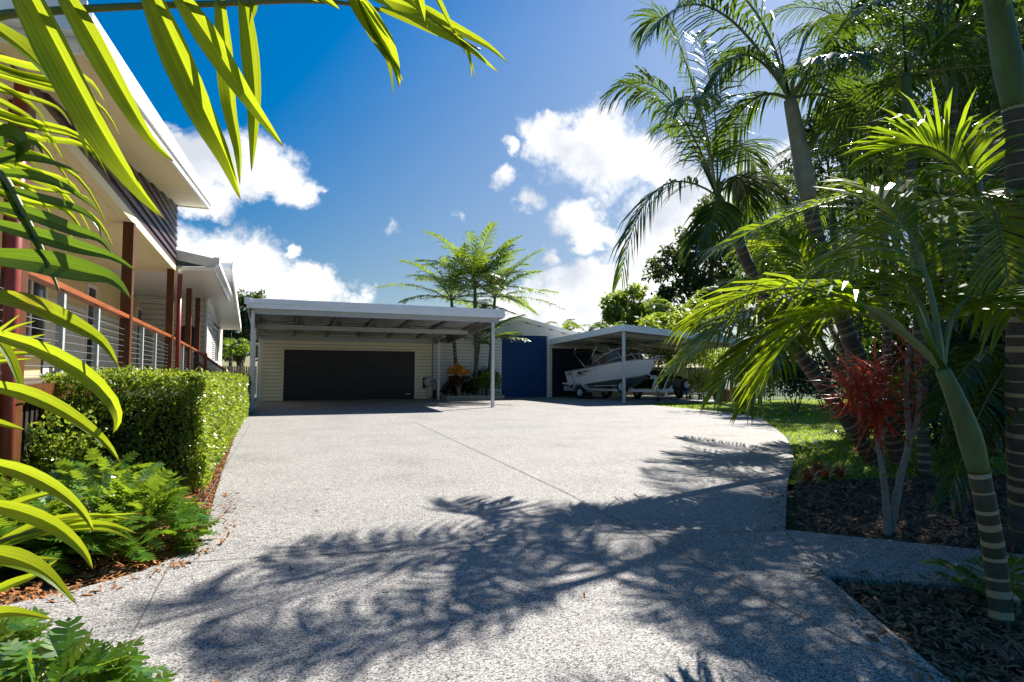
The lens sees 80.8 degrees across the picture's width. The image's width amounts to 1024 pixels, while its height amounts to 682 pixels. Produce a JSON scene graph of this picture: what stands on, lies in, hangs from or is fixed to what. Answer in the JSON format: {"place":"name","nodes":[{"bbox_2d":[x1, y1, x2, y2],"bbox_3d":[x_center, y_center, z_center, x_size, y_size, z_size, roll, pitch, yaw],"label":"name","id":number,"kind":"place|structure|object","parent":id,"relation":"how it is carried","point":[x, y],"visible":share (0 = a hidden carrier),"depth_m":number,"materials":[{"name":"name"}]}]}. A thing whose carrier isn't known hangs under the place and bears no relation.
{"place":"outdoors","nodes":[
{"label":"outdoors","id":0,"kind":"place"},
{"bbox_2d":[0,427,237,605],"bbox_3d":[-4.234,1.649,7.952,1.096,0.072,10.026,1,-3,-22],"label":"leaf litter","id":1,"kind":"object","parent":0,"point":[79,561],"visible":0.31,"depth_m":3.87,"materials":[{"name":"brown plant"}]},
{"bbox_2d":[0,458,53,500],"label":"philodendron","id":2,"kind":"object","parent":1,"relation":"on","point":[19,487],"visible":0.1,"depth_m":4.44,"materials":[{"name":"green plant"}]},
{"bbox_2d":[0,475,115,579],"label":"philodendron","id":3,"kind":"object","parent":1,"relation":"on","point":[7,525],"visible":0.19,"depth_m":3.79,"materials":[{"name":"green plant"}]},
{"bbox_2d":[21,404,106,493],"bbox_3d":[-4.074,1.086,5.433,0.612,1.022,0.650,-1,-3,28],"label":"leafy shrub","id":4,"kind":"object","parent":1,"relation":"on","point":[55,443],"visible":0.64,"depth_m":5.36,"materials":[{"name":"green plant"}]},
{"bbox_2d":[26,447,191,523],"bbox_3d":[-3.319,1.205,4.937,1.309,0.678,1.344,1,-3,-22],"label":"philodendron","id":5,"kind":"object","parent":1,"relation":"on","point":[67,473],"visible":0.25,"depth_m":4.89,"materials":[{"name":"green plant"}]},
{"bbox_2d":[12,467,219,569],"bbox_3d":[-2.793,1.217,4.280,1.312,0.593,1.336,1,-3,-22],"label":"philodendron","id":6,"kind":"object","parent":1,"relation":"on","point":[114,490],"visible":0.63,"depth_m":4.17,"materials":[{"name":"green plant"}]},
{"bbox_2d":[0,0,240,497],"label":"house","id":7,"kind":"structure","parent":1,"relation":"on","point":[179,309],"depth_m":9.55,"materials":[{"name":"white paint"}]},
{"bbox_2d":[26,279,47,341],"bbox_3d":[-8.299,-0.580,10.360,0.060,1.550,1.500,1,-3,-22],"label":"window","id":8,"kind":"structure","parent":7,"relation":"in","point":[34,288],"depth_m":10.67,"materials":[{"name":"grey glass"}]},
{"bbox_2d":[83,283,97,366],"bbox_3d":[-9.674,-0.244,13.810,0.045,2.080,0.750,1,-3,-22],"label":"door","id":9,"kind":"structure","parent":7,"relation":"in","point":[91,290],"depth_m":13.72,"materials":[{"name":"white paint"}]},
{"bbox_2d":[134,306,141,367],"bbox_3d":[-11.728,0.012,18.986,0.045,2.080,1.300,1,-3,-22],"label":"door","id":10,"kind":"structure","parent":7,"relation":"in","point":[138,310],"depth_m":18.59,"materials":[{"name":"white paint"}]},
{"bbox_2d":[211,326,218,363],"bbox_3d":[-11.226,0.189,22.784,0.090,1.340,2.660,1,-3,-22],"label":"window","id":11,"kind":"structure","parent":7,"relation":"in","point":[215,334],"depth_m":22.85,"materials":[{"name":"white glass"}]},
{"bbox_2d":[38,363,251,491],"bbox_3d":[-6.379,1.221,12.436,1.573,1.381,14.223,1,-3,-22],"label":"hedge","id":12,"kind":"object","parent":1,"relation":"on","point":[184,423],"visible":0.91,"depth_m":6.17,"materials":[{"name":"green plant"}]},
{"bbox_2d":[258,331,431,400],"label":"garage","id":13,"kind":"structure","parent":0,"point":[300,370],"depth_m":26.02,"materials":[{"name":"metal"}]},
{"bbox_2d":[283,349,414,400],"bbox_3d":[-6.975,1.483,26.156,5.510,2.134,0.060,1,-3,-22],"label":"garage door","id":14,"kind":"structure","parent":13,"relation":"in","point":[375,374],"depth_m":26.09,"materials":[{"name":"metal"}]},
{"bbox_2d":[423,377,436,397],"bbox_3d":[-3.703,2.087,27.183,0.617,0.962,0.293,1,-3,-22],"label":"hose reel","id":15,"kind":"object","parent":13,"relation":"attached to","point":[428,381],"visible":1,"depth_m":27.10,"materials":[{"name":"plastic"}]},
{"bbox_2d":[1,396,1023,681],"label":"driveway","id":16,"kind":"structure","parent":0,"point":[501,584],"depth_m":3.96,"materials":[{"name":"grey concrete"}]},
{"bbox_2d":[32,491,238,602],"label":"spilled leaves","id":17,"kind":"object","parent":16,"relation":"on","point":[173,564],"visible":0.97,"depth_m":3.85,"materials":[{"name":"brown plant"}]},
{"bbox_2d":[244,297,504,411],"bbox_3d":[-5.458,0.658,22.927,8.460,3.485,7.020,1,-3,-22],"label":"carport","id":18,"kind":"object","parent":16,"relation":"on","point":[305,317],"visible":1,"depth_m":21.34,"materials":[{"name":"metal"}]},
{"bbox_2d":[433,390,443,398],"bbox_3d":[-3.307,2.425,27.306,0.539,0.420,0.209,1,-3,-22],"label":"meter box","id":19,"kind":"object","parent":16,"relation":"on","point":[434,394],"visible":0.51,"depth_m":27.15,"materials":[{"name":"plastic"}]},
{"bbox_2d":[440,394,503,400],"bbox_3d":[-1.848,2.541,27.201,2.640,0.210,1.510,1,-3,-22],"label":"garden bed","id":20,"kind":"object","parent":16,"relation":"on","point":[479,397],"visible":0.79,"depth_m":26.54,"materials":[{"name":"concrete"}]},
{"bbox_2d":[373,242,518,395],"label":"palm tree","id":21,"kind":"object","parent":20,"relation":"on","point":[455,276],"visible":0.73,"depth_m":26.75,"materials":[{"name":"green plant"}]},
{"bbox_2d":[441,381,456,395],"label":"dark shrub","id":22,"kind":"object","parent":20,"relation":"on","point":[446,389],"visible":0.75,"depth_m":26.98,"materials":[{"name":"green plant"}]},
{"bbox_2d":[446,363,469,395],"bbox_3d":[-2.395,1.699,26.380,1.158,1.510,1.059,1,-3,-22],"label":"croton","id":23,"kind":"object","parent":20,"relation":"on","point":[455,379],"visible":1,"depth_m":26.24,"materials":[{"name":"orange plant"}]},
{"bbox_2d":[452,374,479,395],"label":"dark shrub","id":24,"kind":"object","parent":20,"relation":"on","point":[470,387],"visible":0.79,"depth_m":26.81,"materials":[{"name":"green plant"}]},
{"bbox_2d":[405,221,550,394],"bbox_3d":[-1.584,-1.272,27.143,6.450,7.565,6.875,1,-3,-22],"label":"palm tree","id":25,"kind":"object","parent":20,"relation":"on","point":[471,271],"visible":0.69,"depth_m":26.74,"materials":[{"name":"green plant"}]},
{"bbox_2d":[435,303,529,395],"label":"palm tree","id":26,"kind":"object","parent":20,"relation":"on","point":[485,306],"visible":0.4,"depth_m":27.06,"materials":[{"name":"green plant"}]},
{"bbox_2d":[471,365,496,394],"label":"dark shrub","id":27,"kind":"object","parent":20,"relation":"on","point":[479,372],"visible":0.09,"depth_m":27.71,"materials":[{"name":"green plant"}]},
{"bbox_2d":[474,367,502,394],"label":"leafy shrub","id":28,"kind":"object","parent":20,"relation":"on","point":[484,377],"visible":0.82,"depth_m":27.10,"materials":[{"name":"green plant"}]},
{"bbox_2d":[418,237,566,394],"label":"palm tree","id":29,"kind":"object","parent":20,"relation":"on","point":[501,282],"visible":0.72,"depth_m":27.37,"materials":[{"name":"green plant"}]},
{"bbox_2d":[213,453,771,681],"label":"fallen leaves","id":30,"kind":"object","parent":16,"relation":"on","point":[291,568],"visible":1,"depth_m":3.69,"materials":[{"name":"brown plant"}]},
{"bbox_2d":[432,316,626,398],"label":"shed","id":31,"kind":"structure","parent":16,"relation":"on","point":[537,365],"depth_m":29.15,"materials":[{"name":"white paint"}]},
{"bbox_2d":[501,335,546,397],"bbox_3d":[0.599,1.176,29.135,2.370,3.095,0.045,1,-3,-22],"label":"roller door","id":32,"kind":"structure","parent":31,"relation":"in","point":[524,363],"depth_m":29.14,"materials":[{"name":"blue metal"}]},
{"bbox_2d":[552,348,591,396],"bbox_3d":[2.995,1.577,30.083,2.240,2.411,0.014,1,-3,-22],"label":"roller door","id":33,"kind":"structure","parent":31,"relation":"in","point":[563,359],"depth_m":29.93,"materials":[{"name":"black metal"}]},
{"bbox_2d":[564,373,672,401],"bbox_3d":[5.011,2.058,27.499,2.048,1.240,5.578,3,-4,-38],"label":"trailer","id":34,"kind":"object","parent":16,"relation":"on","point":[580,392],"visible":0.85,"depth_m":27.50,"materials":[{"name":"metal"}]},
{"bbox_2d":[562,342,664,388],"bbox_3d":[4.793,1.156,27.828,2.115,2.195,5.300,3,-4,-38],"label":"boat","id":35,"kind":"object","parent":34,"relation":"on","point":[605,369],"visible":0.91,"depth_m":27.02,"materials":[{"name":"white paint"}]},
{"bbox_2d":[549,324,742,402],"bbox_3d":[6.093,1.111,28.207,6.955,3.215,5.672,1,-3,-22],"label":"carport","id":36,"kind":"object","parent":16,"relation":"on","point":[645,339],"visible":0.57,"depth_m":27.18,"materials":[{"name":"metal"}]},
{"bbox_2d":[630,368,690,398],"bbox_3d":[7.319,2.030,28.695,2.580,1.440,3.514,1,-3,-22],"label":"box trailer","id":37,"kind":"object","parent":16,"relation":"on","point":[679,384],"visible":0.69,"depth_m":28.16,"materials":[{"name":"black metal"}]},
{"bbox_2d":[644,348,684,378],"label":"garden shrub","id":38,"kind":"object","parent":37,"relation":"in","point":[668,357],"visible":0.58,"depth_m":29.38,"materials":[{"name":"green plant"}]},
{"bbox_2d":[683,392,706,399],"bbox_3d":[9.018,2.592,28.433,1.938,0.305,0.400,1,-3,-22],"label":"bench","id":39,"kind":"object","parent":16,"relation":"on","point":[700,393],"visible":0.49,"depth_m":28.15,"materials":[{"name":"white paint"}]},
{"bbox_2d":[687,369,709,399],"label":"garden shrub","id":40,"kind":"object","parent":16,"relation":"on","point":[692,380],"visible":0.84,"depth_m":26.47,"materials":[{"name":"green plant"}]},
{"bbox_2d":[760,489,791,528],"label":"spilled chips","id":41,"kind":"object","parent":16,"relation":"on","point":[776,510],"visible":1,"depth_m":5.39,"materials":[{"name":"brown wood"}]},
{"bbox_2d":[800,566,968,680],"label":"spilled bark","id":42,"kind":"object","parent":16,"relation":"on","point":[876,639],"visible":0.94,"depth_m":2.92,"materials":[{"name":"brown wood"}]},
{"bbox_2d":[87,0,1013,374],"label":"sky","id":43,"kind":"structure","parent":0,"point":[362,167],"materials":[{"name":"blue"}]},
{"bbox_2d":[547,319,590,330],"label":"palm tree","id":44,"kind":"object","parent":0,"point":[573,324],"visible":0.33,"depth_m":43.87,"materials":[{"name":"green plant"}]},
{"bbox_2d":[254,376,1022,681],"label":"ground","id":45,"kind":"structure","parent":0,"point":[791,497],"depth_m":3.18,"materials":[{"name":"brown soil"}]},
{"bbox_2d":[222,365,256,393],"bbox_3d":[-18.038,2.075,32.018,8.198,1.600,0.160,1,-3,-22],"label":"paling fence","id":46,"kind":"object","parent":45,"relation":"on","point":[236,369],"visible":0.08,"depth_m":33.33,"materials":[{"name":"brown wood"}]},
{"bbox_2d":[222,333,257,367],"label":"shrub","id":47,"kind":"object","parent":45,"relation":"on","point":[228,351],"visible":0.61,"depth_m":34.88,"materials":[{"name":"green plant"}]},
{"bbox_2d":[232,340,249,362],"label":"shrub","id":48,"kind":"object","parent":45,"relation":"on","point":[240,348],"visible":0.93,"depth_m":32.92,"materials":[{"name":"green plant"}]},
{"bbox_2d":[222,288,267,372],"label":"evergreen tree","id":49,"kind":"object","parent":45,"relation":"on","point":[245,332],"visible":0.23,"depth_m":41.29,"materials":[{"name":"green plant"}]},
{"bbox_2d":[571,321,605,332],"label":"palm tree","id":50,"kind":"object","parent":45,"relation":"on","point":[595,324],"visible":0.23,"depth_m":45.29,"materials":[{"name":"green plant"}]},
{"bbox_2d":[589,321,625,330],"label":"palm tree","id":51,"kind":"object","parent":45,"relation":"on","point":[601,326],"visible":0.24,"depth_m":43.44,"materials":[{"name":"green plant"}]},
{"bbox_2d":[598,282,666,328],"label":"light tree","id":52,"kind":"object","parent":45,"relation":"on","point":[616,309],"visible":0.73,"depth_m":47.53,"materials":[{"name":"green plant"}]},
{"bbox_2d":[634,306,719,395],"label":"light tree","id":53,"kind":"object","parent":45,"relation":"on","point":[652,321],"visible":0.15,"depth_m":32.67,"materials":[{"name":"green plant"}]},
{"bbox_2d":[641,192,786,371],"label":"evergreen tree","id":54,"kind":"object","parent":45,"relation":"on","point":[689,271],"visible":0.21,"depth_m":53.13,"materials":[{"name":"green plant"}]},
{"bbox_2d":[644,391,844,398],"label":"back yard","id":55,"kind":"structure","parent":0,"point":[782,397],"depth_m":32.72,"materials":[{"name":"metal"}]},
{"bbox_2d":[626,367,724,394],"bbox_3d":[8.961,2.302,34.962,8.573,1.670,0.160,1,-3,-22],"label":"paling fence","id":56,"kind":"object","parent":55,"relation":"on","point":[681,374],"visible":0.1,"depth_m":35.55,"materials":[{"name":"brown wood"}]},
{"bbox_2d":[639,286,736,367],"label":"palm tree","id":57,"kind":"object","parent":55,"relation":"on","point":[687,305],"visible":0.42,"depth_m":35.72,"materials":[{"name":"green plant"}]},
{"bbox_2d":[676,330,724,382],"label":"garden shrub","id":58,"kind":"object","parent":55,"relation":"on","point":[704,362],"visible":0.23,"depth_m":30.10,"materials":[{"name":"green plant"}]},
{"bbox_2d":[697,348,735,378],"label":"garden shrub","id":59,"kind":"object","parent":55,"relation":"on","point":[714,359],"visible":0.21,"depth_m":30.75,"materials":[{"name":"green plant"}]},
{"bbox_2d":[763,371,845,395],"bbox_3d":[18.779,2.349,33.429,9.509,1.500,0.178,0,-3,7],"label":"picket fence","id":60,"kind":"object","parent":55,"relation":"on","point":[777,391],"visible":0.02,"depth_m":33.87,"materials":[{"name":"white paint"}]},
{"bbox_2d":[636,398,1006,484],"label":"lawn","id":61,"kind":"structure","parent":0,"point":[894,472],"depth_m":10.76,"materials":[{"name":"plant"}]},
{"bbox_2d":[713,389,729,401],"bbox_3d":[8.999,2.356,25.930,0.820,0.520,0.820,1,-3,-22],"label":"plant pot","id":62,"kind":"object","parent":61,"relation":"on","point":[725,398],"visible":0.43,"depth_m":25.64,"materials":[{"name":"ceramic"}]},
{"bbox_2d":[596,0,877,463],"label":"palm tree","id":63,"kind":"object","parent":61,"relation":"on","point":[728,216],"visible":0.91,"depth_m":8.48,"materials":[{"name":"green plant"}]},
{"bbox_2d":[727,339,780,401],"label":"garden shrub","id":64,"kind":"object","parent":61,"relation":"on","point":[739,369],"visible":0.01,"depth_m":20.92,"materials":[{"name":"green plant"}]},
{"bbox_2d":[636,0,913,465],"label":"palm tree","id":65,"kind":"object","parent":61,"relation":"on","point":[804,171],"visible":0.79,"depth_m":8.38,"materials":[{"name":"green plant"}]},
{"bbox_2d":[652,224,915,440],"bbox_3d":[4.763,0.294,8.421,6.860,3.044,2.120,3,-4,-41],"label":"palm tree","id":66,"kind":"object","parent":61,"relation":"on","point":[724,366],"visible":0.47,"depth_m":7.04,"materials":[{"name":"green plant"}]},
{"bbox_2d":[757,355,832,412],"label":"garden shrub","id":67,"kind":"object","parent":61,"relation":"on","point":[800,373],"visible":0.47,"depth_m":18.76,"materials":[{"name":"green plant"}]},
{"bbox_2d":[796,464,829,484],"bbox_3d":[3.521,1.574,7.138,0.450,0.262,0.366,1,-3,-22],"label":"bromeliad","id":68,"kind":"object","parent":61,"relation":"on","point":[808,475],"visible":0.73,"depth_m":7.13,"materials":[{"name":"red plant"}]},
{"bbox_2d":[780,345,846,409],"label":"garden shrub","id":69,"kind":"object","parent":61,"relation":"on","point":[820,358],"visible":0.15,"depth_m":20.66,"materials":[{"name":"green plant"}]},
{"bbox_2d":[804,457,833,472],"bbox_3d":[3.956,1.630,7.777,0.483,0.220,0.399,-1,-3,19],"label":"bromeliad","id":70,"kind":"object","parent":61,"relation":"on","point":[818,466],"visible":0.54,"depth_m":7.80,"materials":[{"name":"red plant"}]},
{"bbox_2d":[706,198,943,369],"bbox_3d":[7.383,-0.268,14.999,4.533,4.892,10.744,-1,-3,21],"label":"palm tree","id":71,"kind":"object","parent":61,"relation":"on","point":[837,341],"visible":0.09,"depth_m":11.92,"materials":[{"name":"green plant"}]},
{"bbox_2d":[811,463,842,480],"bbox_3d":[3.804,1.604,7.358,0.404,0.219,0.417,1,-3,-22],"label":"bromeliad","id":72,"kind":"object","parent":61,"relation":"on","point":[825,474],"visible":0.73,"depth_m":7.34,"materials":[{"name":"red plant"}]},
{"bbox_2d":[830,460,854,477],"bbox_3d":[4.069,1.601,7.518,0.420,0.241,0.400,0,-3,2],"label":"bromeliad","id":73,"kind":"object","parent":61,"relation":"on","point":[839,471],"visible":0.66,"depth_m":7.49,"materials":[{"name":"red plant"}]},
{"bbox_2d":[822,425,870,439],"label":"palm seedling","id":74,"kind":"object","parent":61,"relation":"on","point":[830,431],"visible":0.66,"depth_m":11.30,"materials":[{"name":"green plant"}]},
{"bbox_2d":[734,137,971,420],"bbox_3d":[6.495,-0.908,11.535,4.536,5.659,3.710,-1,-3,15],"label":"palm tree","id":75,"kind":"object","parent":61,"relation":"on","point":[832,218],"visible":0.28,"depth_m":11.49,"materials":[{"name":"green plant"}]},
{"bbox_2d":[760,0,973,340],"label":"palm tree","id":76,"kind":"object","parent":61,"relation":"on","point":[933,4],"visible":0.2,"depth_m":13.19,"materials":[{"name":"green plant"}]},
{"bbox_2d":[726,0,1021,360],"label":"shade tree","id":77,"kind":"object","parent":61,"relation":"on","point":[820,171],"visible":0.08,"depth_m":26.55,"materials":[{"name":"green plant"}]},
{"bbox_2d":[755,83,1003,407],"bbox_3d":[5.936,-1.092,9.763,4.108,5.834,3.782,-3,-4,44],"label":"palm tree","id":78,"kind":"object","parent":61,"relation":"on","point":[886,333],"visible":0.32,"depth_m":9.95,"materials":[{"name":"green plant"}]},
{"bbox_2d":[841,345,927,430],"bbox_3d":[7.630,0.907,11.955,2.226,1.783,2.115,1,-3,-22],"label":"garden shrub","id":79,"kind":"object","parent":61,"relation":"on","point":[880,365],"depth_m":11.89,"materials":[{"name":"green plant"}]},
{"bbox_2d":[776,0,1022,417],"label":"palm tree","id":80,"kind":"object","parent":61,"relation":"on","point":[876,64],"visible":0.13,"depth_m":13.95,"materials":[{"name":"green plant"}]},
{"bbox_2d":[778,0,1023,477],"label":"palm tree","id":81,"kind":"object","parent":61,"relation":"on","point":[905,82],"visible":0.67,"depth_m":7.60,"materials":[{"name":"green plant"}]},
{"bbox_2d":[831,218,985,415],"bbox_3d":[9.129,0.211,11.892,4.884,5.697,3.934,1,-3,-22],"label":"shade tree","id":82,"kind":"object","parent":61,"relation":"on","point":[869,344],"visible":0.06,"depth_m":11.95,"materials":[{"name":"green plant"}]},
{"bbox_2d":[817,91,1003,439],"bbox_3d":[7.519,-1.193,10.870,4.226,6.169,4.869,1,-3,-22],"label":"palm tree","id":83,"kind":"object","parent":61,"relation":"on","point":[922,163],"visible":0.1,"depth_m":10.69,"materials":[{"name":"green plant"}]},
{"bbox_2d":[827,85,1003,456],"bbox_3d":[6.996,-1.133,9.319,4.490,5.876,4.895,2,-4,-33],"label":"palm tree","id":84,"kind":"object","parent":61,"relation":"on","point":[859,217],"visible":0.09,"depth_m":9.67,"materials":[{"name":"green plant"}]},
{"bbox_2d":[809,0,1023,464],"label":"palm tree","id":85,"kind":"object","parent":61,"relation":"on","point":[953,109],"visible":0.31,"depth_m":8.58,"materials":[{"name":"green plant"}]},
{"bbox_2d":[835,366,1004,459],"bbox_3d":[6.390,1.022,9.199,2.238,1.672,2.221,0,-3,2],"label":"garden shrub","id":86,"kind":"object","parent":61,"relation":"on","point":[899,403],"visible":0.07,"depth_m":9.01,"materials":[{"name":"green plant"}]},
{"bbox_2d":[847,0,1023,322],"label":"shade tree","id":87,"kind":"object","parent":61,"relation":"on","point":[917,102],"visible":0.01,"depth_m":15.06,"materials":[{"name":"green plant"}]},
{"bbox_2d":[857,0,1023,451],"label":"palm tree","id":88,"kind":"object","parent":61,"relation":"on","point":[942,100],"visible":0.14,"depth_m":10.58,"materials":[{"name":"green plant"}]},
{"bbox_2d":[870,0,1023,440],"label":"shade tree","id":89,"kind":"object","parent":61,"relation":"on","point":[941,11],"visible":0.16,"depth_m":11.66,"materials":[{"name":"green plant"}]},
{"bbox_2d":[894,312,1004,445],"bbox_3d":[6.276,0.388,8.205,2.109,2.062,2.097,1,-3,-22],"label":"garden shrub","id":90,"kind":"object","parent":61,"relation":"on","point":[962,338],"visible":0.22,"depth_m":8.03,"materials":[{"name":"green plant"}]},
{"bbox_2d":[793,473,1023,670],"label":"mulch bed","id":91,"kind":"object","parent":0,"point":[880,536],"visible":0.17,"depth_m":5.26,"materials":[{"name":"brown wood"}]},
{"bbox_2d":[663,175,1023,631],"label":"palm tree","id":92,"kind":"object","parent":91,"relation":"on","point":[971,441],"visible":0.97,"depth_m":3.32,"materials":[{"name":"green plant"}]},
{"bbox_2d":[694,81,1023,356],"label":"palm tree","id":93,"kind":"object","parent":91,"relation":"on","point":[975,197],"visible":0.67,"depth_m":4.12,"materials":[{"name":"green plant"}]},
{"bbox_2d":[800,323,944,535],"bbox_3d":[2.958,0.680,4.805,1.267,1.769,0.949,2,-4,-34],"label":"cordyline","id":94,"kind":"object","parent":91,"relation":"on","point":[877,410],"visible":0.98,"depth_m":4.77,"materials":[{"name":"red plant"}]},
{"bbox_2d":[832,578,1023,681],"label":"bark mulch","id":95,"kind":"object","parent":91,"relation":"on","point":[959,622],"visible":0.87,"depth_m":3.02,"materials":[{"name":"brown wood"}]},
{"bbox_2d":[917,552,1023,608],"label":"palm seedling","id":96,"kind":"object","parent":95,"relation":"on","point":[1017,599],"visible":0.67,"depth_m":3.48,"materials":[{"name":"green plant"}]},
{"bbox_2d":[901,351,1005,451],"bbox_3d":[6.187,0.875,7.486,2.457,1.805,1.755,1,-3,-5],"label":"garden shrub","id":97,"kind":"object","parent":91,"relation":"on","point":[997,412],"visible":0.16,"depth_m":7.53,"materials":[{"name":"green plant"}]},
{"bbox_2d":[906,206,1023,521],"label":"palm tree","id":98,"kind":"object","parent":91,"relation":"on","point":[985,362],"visible":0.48,"depth_m":4.38,"materials":[{"name":"green plant"}]},
{"bbox_2d":[982,0,1023,550],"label":"palm tree","id":99,"kind":"object","parent":91,"relation":"on","point":[1006,54],"visible":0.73,"depth_m":4.26,"materials":[{"name":"green plant"}]},
{"label":"front bed","id":100,"kind":"structure","parent":0,"visible":0},
{"bbox_2d":[0,605,64,681],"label":"philodendron","id":101,"kind":"object","parent":100,"relation":"on","point":[12,628],"visible":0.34,"depth_m":2.41,"materials":[{"name":"green plant"}]},
{"bbox_2d":[0,616,177,681],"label":"philodendron","id":102,"kind":"object","parent":100,"relation":"on","point":[68,659],"visible":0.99,"depth_m":2.08,"materials":[{"name":"green plant"}]},
{"bbox_2d":[0,0,507,619],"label":"cane palm","id":103,"kind":"object","parent":100,"relation":"on","point":[44,48],"visible":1,"depth_m":1.10,"materials":[{"name":"green plant"}]}
]}

